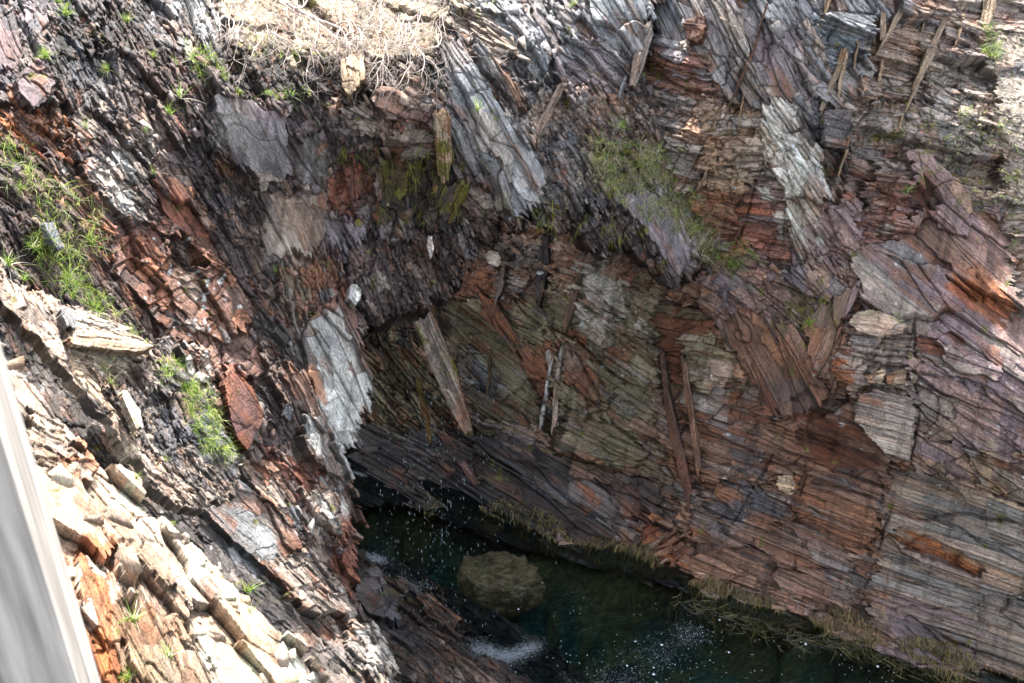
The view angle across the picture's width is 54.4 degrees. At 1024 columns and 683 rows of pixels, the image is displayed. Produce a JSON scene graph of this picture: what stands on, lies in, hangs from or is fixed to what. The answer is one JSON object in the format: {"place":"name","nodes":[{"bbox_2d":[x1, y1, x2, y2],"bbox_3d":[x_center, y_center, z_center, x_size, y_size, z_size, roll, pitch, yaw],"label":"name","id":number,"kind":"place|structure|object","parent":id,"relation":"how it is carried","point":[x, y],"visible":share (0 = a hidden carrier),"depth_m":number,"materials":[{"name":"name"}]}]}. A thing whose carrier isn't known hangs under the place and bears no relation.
{"place":"outdoors","nodes":[
{"label":"outdoors","id":0,"kind":"place"},
{"bbox_2d":[0,344,100,682],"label":"wooden post","id":1,"kind":"object","parent":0,"point":[43,637],"depth_m":1.17,"materials":[{"name":"grey wood"}]},
{"bbox_2d":[236,86,311,102],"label":"grass","id":2,"kind":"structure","parent":0,"point":[266,91],"depth_m":13.34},
{"bbox_2d":[0,0,712,682],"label":"cliff","id":3,"kind":"structure","parent":0,"point":[222,210],"depth_m":12.90,"materials":[{"name":"stone"}]},
{"bbox_2d":[0,242,34,277],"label":"grass tuft","id":4,"kind":"object","parent":3,"relation":"on","point":[8,263],"visible":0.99,"depth_m":8.62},
{"bbox_2d":[15,271,33,280],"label":"grass tuft","id":5,"kind":"object","parent":3,"relation":"on","point":[23,277],"visible":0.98,"depth_m":8.65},
{"bbox_2d":[18,235,45,252],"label":"grass tuft","id":6,"kind":"object","parent":3,"relation":"on","point":[35,243],"visible":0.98,"depth_m":8.93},
{"bbox_2d":[11,58,54,114],"bbox_3d":[-5.005,-2.588,10.398,0.475,0.660,1.490,-21,36,-32],"label":"rock block","id":7,"kind":"object","parent":3,"relation":"on","point":[33,84],"visible":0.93,"depth_m":10.09,"materials":[{"name":"stone"}]},
{"bbox_2d":[28,43,59,58],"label":"grass tuft","id":8,"kind":"object","parent":3,"relation":"on","point":[45,55],"visible":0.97,"depth_m":10.79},
{"bbox_2d":[40,222,63,253],"bbox_3d":[-4.181,-0.951,9.027,0.138,0.330,0.408,-23,37,-35],"label":"rock slab","id":9,"kind":"object","parent":3,"relation":"on","point":[46,233],"visible":0.96,"depth_m":8.96,"materials":[{"name":"stone"}]},
{"bbox_2d":[0,128,116,259],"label":"grass","id":10,"kind":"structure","parent":3,"relation":"on","point":[27,175],"depth_m":9.47,"materials":[{"name":"plant"}]},
{"bbox_2d":[59,0,74,19],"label":"grass tuft","id":11,"kind":"object","parent":3,"relation":"on","point":[65,12],"visible":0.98,"depth_m":11.99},
{"bbox_2d":[20,222,140,333],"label":"grass","id":12,"kind":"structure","parent":3,"relation":"on","point":[74,279],"depth_m":9.18,"materials":[{"name":"plant"}]},
{"bbox_2d":[79,115,93,128],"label":"grass tuft","id":13,"kind":"object","parent":3,"relation":"on","point":[85,126],"visible":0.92,"depth_m":10.79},
{"bbox_2d":[81,224,108,246],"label":"grass tuft","id":14,"kind":"object","parent":3,"relation":"on","point":[91,240],"visible":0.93,"depth_m":9.87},
{"bbox_2d":[98,61,119,75],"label":"grass tuft","id":15,"kind":"object","parent":3,"relation":"on","point":[106,69],"visible":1,"depth_m":11.82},
{"bbox_2d":[0,263,242,517],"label":"rock ridge","id":16,"kind":"object","parent":3,"relation":"on","point":[190,479],"visible":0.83,"depth_m":7.52,"materials":[{"name":"stone"}]},
{"bbox_2d":[56,307,76,332],"bbox_3d":[-3.266,-0.155,7.311,0.131,0.201,0.499,-15,33,-24],"label":"rock slab","id":17,"kind":"object","parent":16,"relation":"on","point":[66,319],"visible":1,"depth_m":7.23,"materials":[{"name":"stone"}]},
{"bbox_2d":[62,329,152,356],"bbox_3d":[-3.140,0.019,7.612,0.325,0.712,1.035,6,31,10],"label":"rock slab","id":18,"kind":"object","parent":16,"relation":"on","point":[94,340],"visible":1,"depth_m":7.63,"materials":[{"name":"stone"}]},
{"bbox_2d":[99,354,118,373],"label":"grass tuft","id":19,"kind":"object","parent":16,"relation":"on","point":[107,366],"visible":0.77,"depth_m":7.58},
{"bbox_2d":[118,390,142,433],"bbox_3d":[-2.780,0.510,7.275,0.119,0.266,0.502,-19,35,-29],"label":"rock slab","id":20,"kind":"object","parent":16,"relation":"on","point":[131,412],"visible":1,"depth_m":7.21,"materials":[{"name":"stone"}]},
{"bbox_2d":[121,12,134,22],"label":"grass tuft","id":21,"kind":"object","parent":3,"relation":"on","point":[126,20],"visible":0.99,"depth_m":12.73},
{"bbox_2d":[0,342,330,682],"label":"rock ledge","id":22,"kind":"object","parent":3,"relation":"on","point":[118,544],"visible":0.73,"depth_m":4.64,"materials":[{"name":"stone"}]},
{"bbox_2d":[117,662,140,682],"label":"grass tuft","id":23,"kind":"object","parent":22,"relation":"on","point":[128,678],"visible":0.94,"depth_m":3.93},
{"bbox_2d":[117,594,143,630],"bbox_3d":[-1.610,1.148,4.204,0.218,0.192,0.214,-9,55,-13],"label":"grass tuft","id":24,"kind":"object","parent":22,"relation":"on","point":[133,620],"visible":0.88,"depth_m":4.20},
{"bbox_2d":[155,640,183,659],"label":"grass tuft","id":25,"kind":"object","parent":22,"relation":"on","point":[169,653],"visible":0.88,"depth_m":4.16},
{"bbox_2d":[238,575,262,593],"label":"grass tuft","id":26,"kind":"object","parent":22,"relation":"on","point":[247,590],"visible":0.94,"depth_m":9.52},
{"bbox_2d":[245,596,259,611],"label":"grass tuft","id":27,"kind":"object","parent":22,"relation":"on","point":[251,609],"visible":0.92,"depth_m":5.00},
{"bbox_2d":[162,98,178,122],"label":"grass tuft","id":28,"kind":"object","parent":3,"relation":"on","point":[170,111],"visible":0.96,"depth_m":11.86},
{"bbox_2d":[168,80,200,101],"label":"grass tuft","id":29,"kind":"object","parent":3,"relation":"on","point":[180,92],"visible":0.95,"depth_m":12.15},
{"bbox_2d":[145,340,243,466],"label":"grass","id":30,"kind":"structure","parent":3,"relation":"on","point":[188,391],"depth_m":8.30,"materials":[{"name":"plant"}]},
{"bbox_2d":[183,39,231,87],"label":"grass","id":31,"kind":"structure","parent":3,"relation":"on","point":[203,73],"depth_m":12.93,"materials":[{"name":"plant"}]},
{"bbox_2d":[217,371,263,451],"bbox_3d":[-3.055,0.747,11.094,0.472,0.841,1.094,0,30,0],"label":"rock slab","id":32,"kind":"object","parent":3,"relation":"on","point":[244,412],"visible":0.97,"depth_m":10.92,"materials":[{"name":"stone"}]},
{"bbox_2d":[194,5,301,95],"bbox_3d":[-3.464,-4.450,14.477,1.446,0.954,5.147,0,30,0],"label":"dead shrub","id":33,"kind":"object","parent":3,"relation":"on","point":[262,15],"visible":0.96,"depth_m":13.90,"materials":[{"name":"beige plant"}]},
{"bbox_2d":[246,25,326,65],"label":"grass","id":34,"kind":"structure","parent":3,"relation":"on","point":[280,57],"depth_m":14.22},
{"bbox_2d":[281,404,292,422],"bbox_3d":[-2.643,0.840,11.710,0.133,0.234,0.271,0,30,0],"label":"rock slab","id":35,"kind":"object","parent":3,"relation":"on","point":[287,412],"visible":1,"depth_m":11.66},
{"bbox_2d":[283,89,304,110],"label":"grass tuft","id":36,"kind":"object","parent":3,"relation":"on","point":[290,94],"visible":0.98,"depth_m":13.47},
{"bbox_2d":[240,0,350,68],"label":"dead shrub","id":37,"kind":"object","parent":3,"relation":"on","point":[296,14],"visible":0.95,"depth_m":15.00,"materials":[{"name":"beige plant"}]},
{"bbox_2d":[242,20,352,83],"bbox_3d":[-2.773,-4.499,14.848,1.641,0.680,4.249,0,30,0],"label":"dead shrub","id":38,"kind":"object","parent":3,"relation":"on","point":[295,45],"visible":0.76,"depth_m":14.24,"materials":[{"name":"beige plant"}]},
{"bbox_2d":[240,0,376,124],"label":"dead shrub","id":39,"kind":"object","parent":3,"relation":"on","point":[330,42],"visible":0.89,"depth_m":14.19,"materials":[{"name":"beige plant"}]},
{"bbox_2d":[216,0,451,55],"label":"dry grass","id":40,"kind":"structure","parent":3,"relation":"on","point":[305,33],"depth_m":15.20,"materials":[{"name":"plant"}]},
{"bbox_2d":[272,0,404,72],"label":"fallen branch","id":41,"kind":"object","parent":3,"relation":"on","point":[313,17],"visible":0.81,"depth_m":14.93,"materials":[{"name":"wood"}]},
{"bbox_2d":[341,53,365,99],"bbox_3d":[-2.267,-3.731,14.193,0.366,0.707,1.519,-4,30,-8],"label":"rock block","id":42,"kind":"object","parent":3,"relation":"on","point":[353,80],"visible":0.91,"depth_m":13.77,"materials":[{"name":"stone"}]},
{"bbox_2d":[345,284,361,308],"bbox_3d":[-2.154,-0.591,13.504,0.239,0.409,0.698,-10,32,-17],"label":"rock block","id":43,"kind":"object","parent":3,"relation":"on","point":[353,296],"visible":0.98,"depth_m":13.35,"materials":[{"name":"stone"}]},
{"bbox_2d":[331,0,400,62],"bbox_3d":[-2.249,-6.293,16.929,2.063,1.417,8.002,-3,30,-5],"label":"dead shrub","id":44,"kind":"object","parent":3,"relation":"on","point":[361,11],"visible":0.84,"depth_m":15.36,"materials":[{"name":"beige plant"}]},
{"bbox_2d":[319,22,435,122],"bbox_3d":[-1.984,-4.067,14.610,1.982,1.107,3.124,-13,32,-21],"label":"dead shrub","id":45,"kind":"object","parent":3,"relation":"on","point":[373,64],"visible":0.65,"depth_m":14.06,"materials":[{"name":"beige plant"}]},
{"bbox_2d":[307,0,450,120],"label":"dead shrub","id":46,"kind":"object","parent":3,"relation":"on","point":[362,34],"visible":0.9,"depth_m":14.37,"materials":[{"name":"beige plant"}]},
{"bbox_2d":[338,143,459,230],"bbox_3d":[-1.584,-2.223,14.604,1.756,1.701,0.952,0,30,0],"label":"moss","id":47,"kind":"object","parent":3,"relation":"on","point":[415,180],"visible":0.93,"depth_m":14.58,"materials":[{"name":"green plant"}]},
{"bbox_2d":[357,0,479,71],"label":"dead shrub","id":48,"kind":"object","parent":3,"relation":"on","point":[403,20],"visible":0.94,"depth_m":14.99,"materials":[{"name":"beige plant"}]},
{"bbox_2d":[426,235,433,259],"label":"rock block","id":49,"kind":"object","parent":3,"relation":"attached to","point":[430,247],"visible":1,"depth_m":14.48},
{"bbox_2d":[431,108,451,183],"bbox_3d":[-1.015,-2.841,14.413,0.316,1.306,0.917,-6,31,-10],"label":"rock pillar","id":50,"kind":"object","parent":3,"relation":"attached to","point":[441,132],"visible":0.89,"depth_m":13.96,"materials":[{"name":"stone"}]},
{"bbox_2d":[448,185,470,223],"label":"rock fin","id":51,"kind":"object","parent":3,"relation":"attached to","point":[464,191],"visible":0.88,"depth_m":14.72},
{"bbox_2d":[371,0,548,116],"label":"dead shrub","id":52,"kind":"object","parent":3,"relation":"on","point":[435,66],"visible":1,"depth_m":14.11,"materials":[{"name":"beige plant"}]},
{"bbox_2d":[377,177,549,629],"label":"water drops","id":53,"kind":"object","parent":3,"relation":"on","point":[422,502],"visible":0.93,"depth_m":15.07,"materials":[{"name":"liquid"}]},
{"bbox_2d":[472,95,486,120],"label":"grass tuft","id":54,"kind":"object","parent":3,"relation":"on","point":[477,108],"visible":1,"depth_m":14.28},
{"bbox_2d":[533,82,564,139],"bbox_3d":[0.526,-3.502,15.268,0.260,0.791,1.317,14,33,23],"label":"rock fin","id":55,"kind":"object","parent":3,"relation":"attached to","point":[546,115],"visible":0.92,"depth_m":15.18,"materials":[{"name":"stone"}]},
{"bbox_2d":[605,113,633,137],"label":"grass tuft","id":56,"kind":"object","parent":3,"relation":"on","point":[620,125],"visible":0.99,"depth_m":15.53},
{"bbox_2d":[618,75,626,99],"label":"rock fin","id":57,"kind":"object","parent":3,"relation":"attached to","point":[621,87],"visible":1,"depth_m":15.55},
{"bbox_2d":[628,20,652,88],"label":"rock fin","id":58,"kind":"object","parent":3,"relation":"attached to","point":[638,62],"visible":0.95,"depth_m":15.64,"materials":[{"name":"stone"}]},
{"bbox_2d":[350,542,588,682],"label":"shore rock","id":59,"kind":"object","parent":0,"point":[425,649],"visible":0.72,"depth_m":15.85,"materials":[{"name":"stone"}]},
{"bbox_2d":[355,581,387,620],"bbox_3d":[-2.261,4.105,15.849,0.474,0.578,1.320,-9,31,-15],"label":"rock slab","id":60,"kind":"object","parent":59,"relation":"on","point":[372,607],"visible":0.86,"depth_m":15.67,"materials":[{"name":"stone"}]},
{"bbox_2d":[352,505,958,682],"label":"seabed","id":61,"kind":"structure","parent":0,"point":[611,605],"depth_m":17.39,"materials":[{"name":"liquid"}]},
{"bbox_2d":[456,551,545,618],"bbox_3d":[-0.195,4.370,17.578,1.569,1.073,1.122,0,30,0],"label":"boulder","id":62,"kind":"object","parent":61,"relation":"on","point":[496,584],"visible":0.87,"depth_m":17.17,"materials":[{"name":"stone"}]},
{"bbox_2d":[416,492,1023,682],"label":"seaweed","id":63,"kind":"object","parent":61,"relation":"on","point":[596,557],"visible":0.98,"depth_m":16.50,"materials":[{"name":"plant"}]},
{"bbox_2d":[345,0,1023,682],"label":"rock face","id":64,"kind":"object","parent":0,"point":[927,540],"visible":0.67,"depth_m":15.92},
{"bbox_2d":[417,377,431,444],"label":"rock fin","id":65,"kind":"object","parent":64,"relation":"attached to","point":[425,413],"visible":1,"depth_m":19.16,"materials":[{"name":"stone"}]},
{"bbox_2d":[413,308,472,435],"bbox_3d":[-1.316,0.382,19.828,0.564,1.526,3.560,-12,32,-19],"label":"rock fin","id":66,"kind":"object","parent":64,"relation":"attached to","point":[443,365],"visible":0.83,"depth_m":19.92,"materials":[{"name":"stone"}]},
{"bbox_2d":[437,430,480,485],"bbox_3d":[-1.037,2.267,19.518,0.266,0.490,1.820,-16,33,-25],"label":"rock fin","id":67,"kind":"object","parent":64,"relation":"attached to","point":[470,474],"visible":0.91,"depth_m":19.17,"materials":[{"name":"stone"}]},
{"bbox_2d":[486,349,491,394],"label":"rock fin","id":68,"kind":"object","parent":64,"relation":"attached to","point":[489,379],"visible":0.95,"depth_m":20.52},
{"bbox_2d":[482,249,504,266],"bbox_3d":[-0.373,-1.702,20.109,0.619,0.453,0.392,17,34,27],"label":"rock block","id":69,"kind":"object","parent":64,"relation":"attached to","point":[494,257],"visible":1,"depth_m":19.94,"materials":[{"name":"stone"}]},
{"bbox_2d":[495,264,506,303],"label":"rock fin","id":70,"kind":"object","parent":64,"relation":"attached to","point":[501,283],"visible":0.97,"depth_m":20.71,"materials":[{"name":"stone"}]},
{"bbox_2d":[535,234,550,307],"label":"rock fin","id":71,"kind":"object","parent":64,"relation":"attached to","point":[544,257],"visible":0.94,"depth_m":19.59,"materials":[{"name":"stone"}]},
{"bbox_2d":[539,349,554,429],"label":"rock fin","id":72,"kind":"object","parent":64,"relation":"attached to","point":[550,359],"visible":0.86,"depth_m":19.34,"materials":[{"name":"stone"}]},
{"bbox_2d":[551,343,563,435],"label":"rock fin","id":73,"kind":"object","parent":64,"relation":"attached to","point":[555,419],"visible":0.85,"depth_m":19.07,"materials":[{"name":"stone"}]},
{"bbox_2d":[563,254,584,333],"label":"rock fin","id":74,"kind":"object","parent":64,"relation":"attached to","point":[569,315],"visible":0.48,"depth_m":18.89,"materials":[{"name":"stone"}]},
{"bbox_2d":[531,197,628,251],"bbox_3d":[1.056,-2.035,17.198,1.575,2.648,4.549,0,30,0],"label":"moss","id":75,"kind":"object","parent":64,"relation":"on","point":[610,227],"visible":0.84,"depth_m":15.11,"materials":[{"name":"green plant"}]},
{"bbox_2d":[648,137,665,154],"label":"grass tuft","id":76,"kind":"object","parent":64,"relation":"on","point":[659,147],"visible":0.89,"depth_m":15.54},
{"bbox_2d":[581,126,733,270],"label":"grass","id":77,"kind":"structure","parent":64,"relation":"on","point":[599,160],"depth_m":15.47,"materials":[{"name":"plant"}]},
{"bbox_2d":[660,349,692,511],"bbox_3d":[2.839,1.551,17.173,0.287,2.564,1.770,-10,31,-16],"label":"rock fin","id":78,"kind":"object","parent":64,"relation":"attached to","point":[684,472],"visible":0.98,"depth_m":17.06,"materials":[{"name":"stone"}]},
{"bbox_2d":[681,354,702,475],"bbox_3d":[3.083,1.257,16.941,0.265,1.969,1.226,-8,31,-14],"label":"rock fin","id":79,"kind":"object","parent":64,"relation":"attached to","point":[693,423],"visible":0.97,"depth_m":16.81,"materials":[{"name":"stone"}]},
{"bbox_2d":[681,16,707,45],"bbox_3d":[2.889,-4.889,15.701,0.402,0.588,1.091,8,31,14],"label":"rock block","id":80,"kind":"object","parent":64,"relation":"attached to","point":[696,28],"visible":0.94,"depth_m":15.33,"materials":[{"name":"stone"}]},
{"bbox_2d":[690,160,709,199],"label":"rock fin","id":81,"kind":"object","parent":64,"relation":"attached to","point":[702,180],"visible":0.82,"depth_m":15.33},
{"bbox_2d":[709,237,769,282],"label":"grass","id":82,"kind":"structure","parent":64,"relation":"on","point":[733,263],"depth_m":15.78,"materials":[{"name":"plant"}]},
{"bbox_2d":[738,94,744,129],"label":"rock fin","id":83,"kind":"object","parent":64,"relation":"attached to","point":[742,103],"visible":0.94,"depth_m":15.31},
{"bbox_2d":[721,2,767,124],"bbox_3d":[3.620,-4.295,15.446,0.204,1.704,1.571,20,36,31],"label":"rock fin","id":84,"kind":"object","parent":64,"relation":"attached to","point":[745,67],"visible":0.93,"depth_m":15.36,"materials":[{"name":"stone"}]},
{"bbox_2d":[776,475,795,494],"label":"rock block","id":85,"kind":"object","parent":64,"relation":"attached to","point":[786,484],"visible":0.95,"depth_m":16.02,"materials":[{"name":"stone"}]},
{"bbox_2d":[799,314,817,332],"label":"grass tuft","id":86,"kind":"object","parent":64,"relation":"on","point":[810,322],"visible":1,"depth_m":15.63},
{"bbox_2d":[785,292,839,347],"bbox_3d":[4.698,-0.280,15.652,0.791,1.009,0.553,5,30,8],"label":"moss","id":87,"kind":"object","parent":64,"relation":"attached to","point":[812,313],"visible":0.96,"depth_m":15.65,"materials":[{"name":"green plant"}]},
{"bbox_2d":[819,0,830,30],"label":"rock fin","id":88,"kind":"object","parent":64,"relation":"attached to","point":[827,3],"visible":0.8,"depth_m":15.47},
{"bbox_2d":[818,47,847,116],"bbox_3d":[4.994,-4.043,15.543,0.210,0.979,1.177,17,34,27],"label":"rock fin","id":89,"kind":"object","parent":64,"relation":"attached to","point":[831,84],"visible":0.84,"depth_m":15.41,"materials":[{"name":"stone"}]},
{"bbox_2d":[818,109,853,152],"bbox_3d":[4.979,-3.214,15.449,0.491,0.962,1.382,5,30,8],"label":"rock block","id":90,"kind":"object","parent":64,"relation":"attached to","point":[835,128],"visible":0.96,"depth_m":14.98,"materials":[{"name":"stone"}]},
{"bbox_2d":[837,52,847,108],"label":"rock fin","id":91,"kind":"object","parent":64,"relation":"attached to","point":[840,80],"visible":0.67,"depth_m":15.47,"materials":[{"name":"stone"}]},
{"bbox_2d":[835,139,849,177],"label":"rock fin","id":92,"kind":"object","parent":64,"relation":"attached to","point":[841,162],"visible":0.59,"depth_m":15.35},
{"bbox_2d":[852,41,858,68],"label":"rock fin","id":93,"kind":"object","parent":64,"relation":"attached to","point":[855,53],"visible":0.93,"depth_m":15.62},
{"bbox_2d":[866,368,885,384],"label":"rock block","id":94,"kind":"object","parent":64,"relation":"attached to","point":[875,377],"visible":0.98,"depth_m":14.73,"materials":[{"name":"stone"}]},
{"bbox_2d":[848,310,907,338],"bbox_3d":[5.616,-0.221,15.304,0.842,0.674,0.846,13,32,21],"label":"rock block","id":95,"kind":"object","parent":64,"relation":"on","point":[879,326],"visible":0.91,"depth_m":14.99,"materials":[{"name":"stone"}]},
{"bbox_2d":[860,306,905,325],"bbox_3d":[5.691,-0.407,15.213,0.752,0.386,0.593,12,32,20],"label":"moss","id":96,"kind":"object","parent":95,"relation":"on","point":[881,315],"visible":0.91,"depth_m":15.05,"materials":[{"name":"green plant"}]},
{"bbox_2d":[873,59,882,107],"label":"rock fin","id":97,"kind":"object","parent":64,"relation":"attached to","point":[879,73],"visible":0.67,"depth_m":15.79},
{"bbox_2d":[877,0,888,42],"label":"rock fin","id":98,"kind":"object","parent":64,"relation":"attached to","point":[881,25],"visible":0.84,"depth_m":16.00,"materials":[{"name":"stone"}]},
{"bbox_2d":[854,388,918,461],"bbox_3d":[5.662,1.226,15.122,0.953,1.276,0.858,13,32,21],"label":"rock block","id":99,"kind":"object","parent":64,"relation":"attached to","point":[884,420],"visible":0.98,"depth_m":14.76,"materials":[{"name":"stone"}]},
{"bbox_2d":[875,10,902,53],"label":"rock fin","id":100,"kind":"object","parent":64,"relation":"attached to","point":[896,18],"visible":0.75,"depth_m":16.08,"materials":[{"name":"stone"}]},
{"bbox_2d":[885,370,907,384],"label":"rock block","id":101,"kind":"object","parent":64,"relation":"attached to","point":[897,377],"visible":0.98,"depth_m":14.69,"materials":[{"name":"stone"}]},
{"bbox_2d":[893,115,902,132],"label":"rock fin","id":102,"kind":"object","parent":64,"relation":"attached to","point":[899,123],"visible":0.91,"depth_m":15.79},
{"bbox_2d":[903,178,917,197],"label":"grass tuft","id":103,"kind":"object","parent":64,"relation":"on","point":[907,189],"visible":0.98,"depth_m":15.72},
{"bbox_2d":[904,16,947,113],"bbox_3d":[7.289,-5.251,17.108,0.236,1.715,4.328,15,33,24],"label":"rock fin","id":104,"kind":"object","parent":64,"relation":"attached to","point":[927,57],"visible":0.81,"depth_m":16.34,"materials":[{"name":"stone"}]},
{"bbox_2d":[952,13,964,45],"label":"rock fin","id":105,"kind":"object","parent":64,"relation":"attached to","point":[958,33],"visible":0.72,"depth_m":17.19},
{"bbox_2d":[979,0,996,36],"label":"rock fin","id":106,"kind":"object","parent":64,"relation":"attached to","point":[988,8],"visible":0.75,"depth_m":18.14,"materials":[{"name":"stone"}]},
{"bbox_2d":[890,102,1023,218],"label":"grass","id":107,"kind":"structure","parent":0,"point":[960,154],"depth_m":15.91,"materials":[{"name":"plant"}]},
{"bbox_2d":[976,21,1005,66],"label":"grass","id":108,"kind":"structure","parent":0,"point":[992,44],"depth_m":17.44,"materials":[{"name":"plant"}]},
{"label":"water","id":109,"kind":"structure","parent":0,"visible":0},
{"bbox_2d":[354,473,726,682],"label":"foam","id":110,"kind":"object","parent":109,"relation":"on","point":[531,648],"visible":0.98,"depth_m":15.61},
{"bbox_2d":[515,590,888,682],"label":"foam bubbles","id":111,"kind":"object","parent":109,"relation":"on","point":[672,663],"visible":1,"depth_m":15.50},
{"bbox_2d":[667,591,1001,682],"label":"floating seaweed","id":112,"kind":"object","parent":109,"relation":"on","point":[849,653],"visible":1,"depth_m":15.78,"materials":[{"name":"plant"}]}
]}

